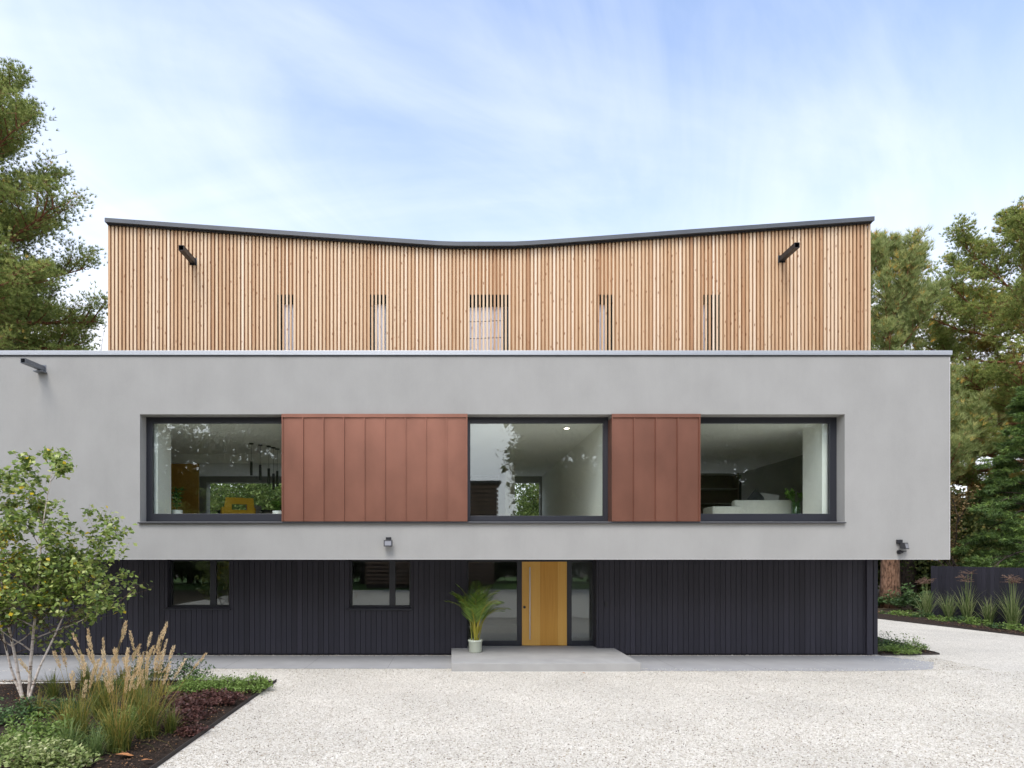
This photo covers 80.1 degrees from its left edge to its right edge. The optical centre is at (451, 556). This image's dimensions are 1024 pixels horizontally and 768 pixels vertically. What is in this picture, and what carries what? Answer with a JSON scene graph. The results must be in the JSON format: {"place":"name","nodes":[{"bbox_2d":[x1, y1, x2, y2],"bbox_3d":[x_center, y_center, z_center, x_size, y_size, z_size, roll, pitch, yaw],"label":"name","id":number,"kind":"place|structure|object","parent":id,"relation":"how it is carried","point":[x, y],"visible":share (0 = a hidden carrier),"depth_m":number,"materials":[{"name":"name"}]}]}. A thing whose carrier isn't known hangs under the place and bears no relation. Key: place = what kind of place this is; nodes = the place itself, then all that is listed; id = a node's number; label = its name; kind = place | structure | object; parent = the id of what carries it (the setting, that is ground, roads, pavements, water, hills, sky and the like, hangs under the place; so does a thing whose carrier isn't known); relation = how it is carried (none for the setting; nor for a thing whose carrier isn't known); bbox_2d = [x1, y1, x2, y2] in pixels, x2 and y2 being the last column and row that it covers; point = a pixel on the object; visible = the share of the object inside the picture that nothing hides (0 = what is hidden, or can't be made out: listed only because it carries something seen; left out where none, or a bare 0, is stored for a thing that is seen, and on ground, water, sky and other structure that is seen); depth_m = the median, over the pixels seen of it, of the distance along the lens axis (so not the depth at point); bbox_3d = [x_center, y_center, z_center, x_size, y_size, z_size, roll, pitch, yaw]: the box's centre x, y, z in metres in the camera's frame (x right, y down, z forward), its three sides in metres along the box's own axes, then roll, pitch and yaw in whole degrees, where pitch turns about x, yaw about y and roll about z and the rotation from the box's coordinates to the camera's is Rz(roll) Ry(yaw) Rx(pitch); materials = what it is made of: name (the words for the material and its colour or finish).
{"place":"outdoors","nodes":[
{"label":"outdoors","id":0,"kind":"place"},
{"bbox_2d":[113,629,171,711],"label":"feather grass","id":1,"kind":"object","parent":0,"point":[149,654],"depth_m":9.30,"materials":[{"name":"plant"}]},
{"bbox_2d":[0,656,933,679],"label":"paved path","id":2,"kind":"structure","parent":0,"point":[761,663],"depth_m":13.83,"materials":[{"name":"grey concrete"}]},
{"bbox_2d":[0,619,1023,767],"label":"gravel drive","id":3,"kind":"structure","parent":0,"point":[999,653],"depth_m":9.33,"materials":[{"name":"grey gravel"}]},
{"bbox_2d":[0,679,270,767],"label":"planting bed","id":4,"kind":"object","parent":3,"relation":"on","point":[164,752],"visible":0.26,"depth_m":8.47,"materials":[{"name":"soil"}]},
{"bbox_2d":[0,695,44,725],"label":"shrub","id":5,"kind":"object","parent":4,"relation":"on","point":[20,706],"visible":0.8,"depth_m":8.83,"materials":[{"name":"green plant"}]},
{"bbox_2d":[11,686,62,717],"bbox_3d":[-6.168,2.174,8.993,0.814,0.588,0.674,0,0,25],"label":"grass tuft","id":6,"kind":"object","parent":4,"relation":"on","point":[39,700],"visible":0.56,"depth_m":9.00,"materials":[{"name":"green plant"}]},
{"bbox_2d":[0,727,79,767],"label":"shrub","id":7,"kind":"object","parent":4,"relation":"on","point":[15,753],"visible":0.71,"depth_m":6.79,"materials":[{"name":"green plant"}]},
{"bbox_2d":[0,706,86,752],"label":"shrub","id":8,"kind":"object","parent":4,"relation":"on","point":[30,727],"visible":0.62,"depth_m":7.61,"materials":[{"name":"green plant"}]},
{"bbox_2d":[13,696,83,716],"bbox_3d":[-6.103,2.271,9.221,0.856,0.307,0.723,0,0,22],"label":"shrub","id":9,"kind":"object","parent":4,"relation":"on","point":[52,704],"visible":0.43,"depth_m":9.19,"materials":[{"name":"green plant"}]},
{"bbox_2d":[33,668,72,697],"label":"grass tuft","id":10,"kind":"object","parent":4,"relation":"on","point":[52,693],"visible":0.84,"depth_m":10.21,"materials":[{"name":"green plant"}]},
{"bbox_2d":[17,738,100,767],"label":"shrub","id":11,"kind":"object","parent":4,"relation":"on","point":[80,757],"visible":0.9,"depth_m":6.81,"materials":[{"name":"green plant"}]},
{"bbox_2d":[18,648,105,742],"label":"feather grass","id":12,"kind":"object","parent":4,"relation":"on","point":[78,718],"depth_m":7.78,"materials":[{"name":"plant"}]},
{"bbox_2d":[46,695,77,723],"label":"grass tuft","id":13,"kind":"object","parent":4,"relation":"on","point":[62,710],"visible":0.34,"depth_m":8.66,"materials":[{"name":"green plant"}]},
{"bbox_2d":[45,713,91,750],"bbox_3d":[-4.583,2.146,7.416,0.838,0.529,0.592,0,0,-23],"label":"grass tuft","id":14,"kind":"object","parent":4,"relation":"on","point":[71,735],"visible":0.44,"depth_m":7.38,"materials":[{"name":"green plant"}]},
{"bbox_2d":[0,445,151,698],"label":"birch tree","id":15,"kind":"object","parent":4,"relation":"on","point":[71,579],"visible":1,"depth_m":10.11,"materials":[{"name":"green plant"}]},
{"bbox_2d":[72,661,109,685],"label":"grass tuft","id":16,"kind":"object","parent":4,"relation":"on","point":[86,675],"visible":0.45,"depth_m":11.14,"materials":[{"name":"green plant"}]},
{"bbox_2d":[74,721,113,744],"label":"shrub","id":17,"kind":"object","parent":4,"relation":"on","point":[83,738],"visible":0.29,"depth_m":7.90,"materials":[{"name":"green plant"}]},
{"bbox_2d":[75,725,120,757],"bbox_3d":[-4.247,2.191,7.266,0.772,0.467,0.594,0,0,-35],"label":"grass tuft","id":18,"kind":"object","parent":4,"relation":"on","point":[95,745],"visible":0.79,"depth_m":7.24,"materials":[{"name":"green plant"}]},
{"bbox_2d":[62,621,140,719],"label":"feather grass","id":19,"kind":"object","parent":4,"relation":"on","point":[105,692],"depth_m":8.96,"materials":[{"name":"plant"}]},
{"bbox_2d":[78,673,135,690],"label":"shrub","id":20,"kind":"object","parent":4,"relation":"on","point":[115,682],"visible":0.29,"depth_m":10.83,"materials":[{"name":"green plant"}]},
{"bbox_2d":[51,647,172,753],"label":"feather grass","id":21,"kind":"object","parent":4,"relation":"on","point":[120,738],"depth_m":7.45,"materials":[{"name":"plant"}]},
{"bbox_2d":[96,704,156,729],"bbox_3d":[-4.553,2.269,8.514,0.787,0.311,0.756,0,0,44],"label":"shrub","id":22,"kind":"object","parent":4,"relation":"on","point":[135,708],"visible":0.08,"depth_m":8.50,"materials":[{"name":"green plant"}]},
{"bbox_2d":[115,671,142,697],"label":"grass tuft","id":23,"kind":"object","parent":4,"relation":"on","point":[123,685],"visible":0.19,"depth_m":10.22,"materials":[{"name":"green plant"}]},
{"bbox_2d":[83,622,206,744],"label":"feather grass","id":24,"kind":"object","parent":4,"relation":"on","point":[151,723],"depth_m":8.03,"materials":[{"name":"plant"}]},
{"bbox_2d":[118,655,175,683],"bbox_3d":[-5.857,2.148,11.614,1.122,0.552,0.799,0,0,0],"label":"shrub","id":25,"kind":"object","parent":4,"relation":"on","point":[154,673],"visible":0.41,"depth_m":11.61,"materials":[{"name":"green plant"}]},
{"bbox_2d":[150,674,178,697],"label":"grass tuft","id":26,"kind":"object","parent":4,"relation":"on","point":[165,688],"visible":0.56,"depth_m":10.23,"materials":[{"name":"green plant"}]},
{"bbox_2d":[159,702,183,734],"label":"grass tuft","id":27,"kind":"object","parent":4,"relation":"on","point":[170,727],"visible":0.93,"depth_m":8.26,"materials":[{"name":"green plant"}]},
{"bbox_2d":[155,690,196,708],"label":"red plant","id":28,"kind":"object","parent":4,"relation":"on","point":[178,697],"visible":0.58,"depth_m":9.86,"materials":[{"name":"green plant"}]},
{"bbox_2d":[153,653,216,681],"bbox_3d":[-5.167,2.145,11.752,1.300,0.559,0.771,0,0,0],"label":"shrub","id":29,"kind":"object","parent":4,"relation":"on","point":[183,669],"visible":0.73,"depth_m":11.70,"materials":[{"name":"green plant"}]},
{"bbox_2d":[156,703,214,724],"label":"red plant","id":30,"kind":"object","parent":4,"relation":"on","point":[183,711],"visible":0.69,"depth_m":8.88,"materials":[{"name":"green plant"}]},
{"bbox_2d":[173,721,213,737],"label":"plant","id":31,"kind":"object","parent":4,"relation":"on","point":[192,729],"visible":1,"depth_m":8.21,"materials":[{"name":"red plant"}]},
{"bbox_2d":[166,673,226,692],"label":"ground cover","id":32,"kind":"object","parent":4,"relation":"on","point":[190,683],"visible":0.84,"depth_m":10.76,"materials":[{"name":"green plant"}]},
{"bbox_2d":[168,694,224,714],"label":"red plant","id":33,"kind":"object","parent":4,"relation":"on","point":[199,703],"visible":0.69,"depth_m":9.39,"materials":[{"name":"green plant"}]},
{"bbox_2d":[184,687,226,701],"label":"red plant","id":34,"kind":"object","parent":4,"relation":"on","point":[200,693],"visible":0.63,"depth_m":10.19,"materials":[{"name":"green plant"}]},
{"bbox_2d":[194,672,249,691],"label":"ground cover","id":35,"kind":"object","parent":4,"relation":"on","point":[224,682],"visible":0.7,"depth_m":10.79,"materials":[{"name":"green plant"}]},
{"bbox_2d":[202,687,250,705],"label":"red plant","id":36,"kind":"object","parent":4,"relation":"on","point":[229,697],"visible":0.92,"depth_m":9.89,"materials":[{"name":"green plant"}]},
{"bbox_2d":[227,671,273,692],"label":"ground cover","id":37,"kind":"object","parent":4,"relation":"on","point":[257,684],"visible":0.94,"depth_m":10.89,"materials":[{"name":"green plant"}]},
{"bbox_2d":[0,679,276,767],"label":"bed edging","id":38,"kind":"object","parent":3,"relation":"on","point":[177,750],"visible":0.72,"depth_m":8.52,"materials":[{"name":"grey metal"}]},
{"bbox_2d":[0,655,877,655],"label":"wall gravel","id":39,"kind":"structure","parent":3,"relation":"on","point":[446,655],"depth_m":14.92,"materials":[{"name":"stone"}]},
{"bbox_2d":[0,668,939,671],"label":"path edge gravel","id":40,"kind":"structure","parent":3,"relation":"on","point":[448,670],"depth_m":12.98,"materials":[{"name":"grey gravel"}]},
{"bbox_2d":[0,216,951,654],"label":"house","id":41,"kind":"structure","parent":3,"relation":"on","point":[422,404],"depth_m":14.20,"materials":[{"name":"grey paint"}]},
{"bbox_2d":[171,464,198,513],"bbox_3d":[-7.750,-1.651,17.630,0.800,2.099,0.060,0,0,0],"label":"interior door","id":42,"kind":"structure","parent":41,"relation":"in","point":[186,476],"depth_m":17.60,"materials":[{"name":"brown wood"}]},
{"bbox_2d":[163,560,230,609],"bbox_3d":[-6.279,0.698,15.070,1.653,1.251,0.260,0,0,0],"label":"window","id":43,"kind":"structure","parent":41,"relation":"in","point":[213,563],"depth_m":15.12,"materials":[{"name":"black metal"}]},
{"bbox_2d":[146,417,281,519],"bbox_3d":[-5.098,-1.918,13.310,3.204,2.265,0.080,0,0,0],"label":"window","id":44,"kind":"structure","parent":41,"relation":"in","point":[150,421],"depth_m":13.27,"materials":[{"name":"black metal"}]},
{"bbox_2d":[220,497,255,513],"bbox_3d":[-5.676,-1.064,16.140,0.860,0.932,0.692,0,0,-25],"label":"armchair","id":45,"kind":"object","parent":41,"relation":"on","point":[230,501],"visible":0.47,"depth_m":15.86,"materials":[{"name":"yellow fabric"}]},
{"bbox_2d":[245,505,271,513],"bbox_3d":[-5.493,-1.039,17.430,0.681,0.882,0.650,0,0,30],"label":"dining chair","id":46,"kind":"object","parent":41,"relation":"on","point":[258,509],"visible":0.16,"depth_m":17.58,"materials":[{"name":"grey fabric"}]},
{"bbox_2d":[271,447,275,489],"bbox_3d":[-4.845,-2.391,16.500,0.120,1.156,0.120,0,0,0],"label":"pendant lamp","id":47,"kind":"object","parent":41,"relation":"hanging from","point":[273,479],"visible":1,"depth_m":16.49,"materials":[{"name":"black plastic"}]},
{"bbox_2d":[277,295,292,349],"bbox_3d":[-3.896,-5.262,14.375,0.422,1.787,0.250,0,0,0],"label":"window","id":48,"kind":"structure","parent":41,"relation":"in","point":[277,295],"depth_m":14.33,"materials":[{"name":"black"}]},
{"bbox_2d":[370,295,385,349],"bbox_3d":[-1.727,-5.262,14.375,0.422,1.787,0.250,0,0,0],"label":"window","id":49,"kind":"structure","parent":41,"relation":"in","point":[370,295],"depth_m":14.33,"materials":[{"name":"black"}]},
{"bbox_2d":[346,560,412,609],"bbox_3d":[-1.779,0.703,15.070,1.653,1.262,0.260,0,0,0],"label":"window","id":50,"kind":"structure","parent":41,"relation":"in","point":[392,563],"depth_m":15.12,"materials":[{"name":"black metal"}]},
{"bbox_2d":[384,537,392,546],"bbox_3d":[-1.346,-0.311,12.917,0.180,0.204,0.168,0,0,0],"label":"floodlight","id":51,"kind":"object","parent":41,"relation":"attached to","point":[388,541],"visible":1,"depth_m":12.85,"materials":[{"name":"black plastic"}]},
{"bbox_2d":[470,295,508,349],"bbox_3d":[0.889,-5.186,14.375,0.994,1.940,0.250,0,0,0],"label":"window","id":52,"kind":"structure","parent":41,"relation":"in","point":[470,295],"depth_m":14.33,"materials":[{"name":"black"}]},
{"bbox_2d":[467,417,607,519],"bbox_3d":[1.870,-1.918,13.310,3.120,2.265,0.080,0,0,0],"label":"window","id":53,"kind":"structure","parent":41,"relation":"in","point":[470,420],"depth_m":13.27,"materials":[{"name":"black metal"}]},
{"bbox_2d":[522,562,566,644],"bbox_3d":[2.359,1.198,15.347,1.137,2.123,0.147,0,0,0],"label":"door","id":54,"kind":"structure","parent":41,"relation":"in","point":[544,584],"depth_m":15.36,"materials":[{"name":"yellow wood"}]},
{"bbox_2d":[599,295,614,349],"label":"window","id":55,"kind":"structure","parent":41,"relation":"in","point":[599,295],"depth_m":14.29,"materials":[{"name":"black"}]},
{"bbox_2d":[703,295,718,349],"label":"window","id":56,"kind":"structure","parent":41,"relation":"in","point":[703,295],"depth_m":14.29,"materials":[{"name":"black"}]},
{"bbox_2d":[701,473,738,513],"bbox_3d":[7.973,-1.575,18.645,1.560,1.950,0.390,0,0,0],"label":"bookcase","id":57,"kind":"object","parent":41,"relation":"in","point":[719,489],"visible":0.29,"depth_m":18.80,"materials":[{"name":"brown wood"}]},
{"bbox_2d":[703,506,740,513],"bbox_3d":[6.697,-0.910,15.000,0.720,0.620,0.600,0,0,0],"label":"ottoman","id":58,"kind":"object","parent":41,"relation":"on","point":[723,510],"visible":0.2,"depth_m":14.70,"materials":[{"name":"beige fabric"}]},
{"bbox_2d":[732,500,799,513],"bbox_3d":[7.639,-0.990,15.275,1.860,0.780,0.950,0,0,0],"label":"sofa","id":59,"kind":"object","parent":41,"relation":"on","point":[766,506],"visible":0.2,"depth_m":14.80,"materials":[{"name":"beige fabric"}]},
{"bbox_2d":[746,489,763,499],"bbox_3d":[7.624,-1.380,15.120,0.450,0.450,0.210,-45,0,-15],"label":"cushion","id":60,"kind":"object","parent":59,"relation":"on","point":[755,494],"visible":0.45,"depth_m":15.05,"materials":[{"name":"grey fabric"}]},
{"bbox_2d":[761,493,778,499],"bbox_3d":[7.943,-1.340,15.120,0.470,0.470,0.210,8,-12,0],"label":"cushion","id":61,"kind":"object","parent":59,"relation":"on","point":[766,496],"visible":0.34,"depth_m":15.07,"materials":[{"name":"grey fabric"}]},
{"bbox_2d":[701,417,836,519],"bbox_3d":[6.814,-1.918,13.310,3.249,2.265,0.080,0,0,0],"label":"window","id":62,"kind":"structure","parent":41,"relation":"in","point":[831,421],"depth_m":13.27,"materials":[{"name":"black metal"}]},
{"bbox_2d":[896,540,908,548],"bbox_3d":[9.631,-0.256,12.941,0.180,0.204,0.194,0,0,-32],"label":"floodlight","id":63,"kind":"object","parent":41,"relation":"attached to","point":[902,545],"visible":1,"depth_m":12.88,"materials":[{"name":"black plastic"}]},
{"bbox_2d":[451,645,640,671],"bbox_3d":[2.015,2.370,14.268,4.030,0.200,2.765,0,0,0],"label":"doorstep","id":64,"kind":"object","parent":3,"relation":"on","point":[544,658],"visible":0.86,"depth_m":13.34,"materials":[{"name":"concrete"}]},
{"bbox_2d":[446,581,510,652],"bbox_3d":[0.649,1.426,14.388,1.590,1.687,1.660,0,0,16],"label":"potted palm","id":65,"kind":"object","parent":64,"relation":"on","point":[475,611],"visible":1,"depth_m":14.23,"materials":[{"name":"green plant"}]},
{"bbox_2d":[878,638,932,654],"bbox_3d":[11.900,2.405,17.975,2.600,0.066,6.050,0,0,0],"label":"planting bed","id":66,"kind":"object","parent":3,"relation":"on","point":[887,652],"visible":0.03,"depth_m":15.25,"materials":[{"name":"soil"}]},
{"bbox_2d":[878,630,901,648],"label":"bed plant","id":67,"kind":"object","parent":66,"relation":"on","point":[883,642],"visible":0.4,"depth_m":15.77,"materials":[{"name":"green plant"}]},
{"bbox_2d":[878,643,911,654],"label":"bed plant","id":68,"kind":"object","parent":66,"relation":"on","point":[888,647],"visible":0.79,"depth_m":15.13,"materials":[{"name":"green plant"}]},
{"bbox_2d":[878,634,920,649],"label":"bed plant","id":69,"kind":"object","parent":66,"relation":"on","point":[891,642],"visible":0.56,"depth_m":15.68,"materials":[{"name":"green plant"}]},
{"bbox_2d":[881,644,923,653],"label":"bed plant","id":70,"kind":"object","parent":66,"relation":"on","point":[914,651],"visible":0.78,"depth_m":15.01,"materials":[{"name":"green plant"}]},
{"bbox_2d":[892,632,928,650],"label":"bed plant","id":71,"kind":"object","parent":66,"relation":"on","point":[924,646],"visible":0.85,"depth_m":15.49,"materials":[{"name":"green plant"}]},
{"bbox_2d":[870,658,988,670],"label":"path end gravel","id":72,"kind":"structure","parent":3,"relation":"on","point":[960,667],"depth_m":13.59,"materials":[{"name":"grey gravel"}]},
{"bbox_2d":[878,618,1023,655],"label":"bed edging","id":73,"kind":"object","parent":3,"relation":"on","point":[935,653],"visible":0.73,"depth_m":19.54,"materials":[{"name":"grey"}]},
{"bbox_2d":[0,0,1023,510],"label":"sky","id":74,"kind":"structure","parent":0,"point":[434,120],"materials":[{"name":"blue"}]},
{"bbox_2d":[164,671,1023,767],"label":"loose gravel","id":75,"kind":"structure","parent":0,"point":[712,755],"depth_m":8.71,"materials":[{"name":"grey gravel"}]},
{"bbox_2d":[210,458,1023,597],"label":"woodland","id":76,"kind":"object","parent":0,"point":[971,525],"depth_m":32.02,"materials":[{"name":"green plant"}]},
{"bbox_2d":[878,586,929,611],"bbox_3d":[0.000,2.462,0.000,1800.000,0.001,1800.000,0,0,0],"label":"ground","id":77,"kind":"structure","parent":0,"point":[889,609],"depth_m":28.08,"materials":[{"name":"green plant"}]},
{"bbox_2d":[0,58,107,349],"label":"pine tree","id":78,"kind":"object","parent":77,"relation":"on","point":[22,303],"visible":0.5,"depth_m":23.59,"materials":[{"name":"green plant"}]},
{"bbox_2d":[15,294,94,339],"bbox_3d":[-23.464,-6.581,32.917,11.568,18.066,10.074,0,0,43],"label":"pine tree","id":79,"kind":"object","parent":77,"relation":"on","point":[61,328],"depth_m":33.42,"materials":[{"name":"green plant"}]},
{"bbox_2d":[210,483,538,515],"bbox_3d":[-1.266,-0.899,29.515,25.794,7.880,3.706,0,0,0],"label":"hedge","id":80,"kind":"object","parent":77,"relation":"on","point":[229,488],"visible":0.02,"depth_m":29.28,"materials":[{"name":"green plant"}]},
{"bbox_2d":[880,582,927,610],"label":"laurel shrub","id":81,"kind":"object","parent":77,"relation":"on","point":[901,600],"visible":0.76,"depth_m":27.20,"materials":[{"name":"green plant"}]},
{"bbox_2d":[900,560,916,597],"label":"shrub","id":82,"kind":"object","parent":77,"relation":"on","point":[904,574],"visible":0.09,"depth_m":32.73,"materials":[{"name":"green plant"}]},
{"bbox_2d":[898,587,930,609],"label":"laurel shrub","id":83,"kind":"object","parent":77,"relation":"on","point":[913,598],"visible":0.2,"depth_m":27.21,"materials":[{"name":"green plant"}]},
{"bbox_2d":[871,223,1012,607],"bbox_3d":[21.082,-6.730,29.105,9.984,18.362,9.088,0,0,34],"label":"pine tree","id":84,"kind":"object","parent":77,"relation":"on","point":[905,292],"visible":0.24,"depth_m":27.78,"materials":[{"name":"green plant"}]},
{"bbox_2d":[872,195,1023,486],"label":"pine tree","id":85,"kind":"object","parent":77,"relation":"on","point":[969,301],"visible":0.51,"depth_m":30.18,"materials":[{"name":"green plant"}]},
{"bbox_2d":[878,611,1023,633],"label":"planting bed","id":86,"kind":"object","parent":77,"relation":"on","point":[900,616],"visible":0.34,"depth_m":21.83,"materials":[{"name":"soil"}]},
{"bbox_2d":[911,610,934,617],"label":"border plant","id":87,"kind":"object","parent":86,"relation":"on","point":[922,615],"visible":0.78,"depth_m":23.31,"materials":[{"name":"green plant"}]},
{"bbox_2d":[943,615,970,621],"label":"border plant","id":88,"kind":"object","parent":86,"relation":"on","point":[963,618],"visible":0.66,"depth_m":21.76,"materials":[{"name":"green plant"}]},
{"bbox_2d":[957,615,991,623],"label":"border plant","id":89,"kind":"object","parent":86,"relation":"on","point":[973,620],"visible":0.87,"depth_m":21.08,"materials":[{"name":"green plant"}]},
{"bbox_2d":[985,623,1005,628],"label":"border plant","id":90,"kind":"object","parent":86,"relation":"on","point":[993,625],"visible":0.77,"depth_m":19.93,"materials":[{"name":"green plant"}]},
{"bbox_2d":[999,620,1023,629],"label":"border plant","id":91,"kind":"object","parent":86,"relation":"on","point":[1008,625],"visible":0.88,"depth_m":19.53,"materials":[{"name":"green plant"}]},
{"bbox_2d":[928,469,981,565],"bbox_3d":[21.584,-0.920,27.236,3.031,6.757,3.223,0,0,33],"label":"tree","id":92,"kind":"object","parent":77,"relation":"on","point":[964,507],"visible":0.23,"depth_m":26.49,"materials":[{"name":"green plant"}]},
{"bbox_2d":[921,298,1023,548],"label":"pine tree","id":93,"kind":"object","parent":77,"relation":"on","point":[986,348],"visible":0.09,"depth_m":32.45,"materials":[{"name":"green plant"}]},
{"bbox_2d":[931,566,1023,625],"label":"fence","id":94,"kind":"object","parent":77,"relation":"on","point":[988,581],"visible":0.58,"depth_m":21.79,"materials":[{"name":"black wood"}]},
{"bbox_2d":[950,385,1023,567],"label":"fir tree","id":95,"kind":"object","parent":77,"relation":"on","point":[1013,540],"visible":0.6,"depth_m":25.08,"materials":[{"name":"green plant"}]},
{"bbox_2d":[910,577,939,616],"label":"silver grass","id":96,"kind":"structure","parent":0,"point":[925,604],"depth_m":23.48,"materials":[{"name":"plant"}]},
{"bbox_2d":[933,594,960,618],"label":"silver grass","id":97,"kind":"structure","parent":0,"point":[948,610],"depth_m":22.51,"materials":[{"name":"plant"}]},
{"bbox_2d":[948,570,983,619],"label":"silver grass","id":98,"kind":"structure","parent":0,"point":[968,609],"depth_m":21.98,"materials":[{"name":"plant"}]},
{"bbox_2d":[964,597,1001,622],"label":"silver grass","id":99,"kind":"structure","parent":0,"point":[988,614],"depth_m":21.14,"materials":[{"name":"plant"}]},
{"bbox_2d":[991,575,1023,625],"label":"silver grass","id":100,"kind":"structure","parent":0,"point":[1012,611],"depth_m":20.19,"materials":[{"name":"plant"}]},
{"bbox_3d":[8.241,-0.742,14.500,0.400,0.285,0.400,0,0,0],"label":"side table","id":101,"kind":"object","parent":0,"visible":0},
{"bbox_2d":[784,488,802,513],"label":"potted plant","id":102,"kind":"object","parent":101,"relation":"on","point":[791,494],"visible":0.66,"depth_m":14.49,"materials":[{"name":"green plant"}]},
{"bbox_3d":[-5.437,-0.717,14.350,2.830,0.235,0.320,0,0,0],"label":"window bench","id":103,"kind":"object","parent":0,"visible":0},
{"bbox_2d":[171,486,186,513],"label":"potted plant","id":104,"kind":"object","parent":103,"relation":"on","point":[176,497],"visible":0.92,"depth_m":14.32,"materials":[{"name":"green plant"}]},
{"bbox_2d":[270,500,281,513],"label":"potted plant","id":105,"kind":"object","parent":103,"relation":"on","point":[277,505],"visible":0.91,"depth_m":14.28,"materials":[{"name":"green plant"}]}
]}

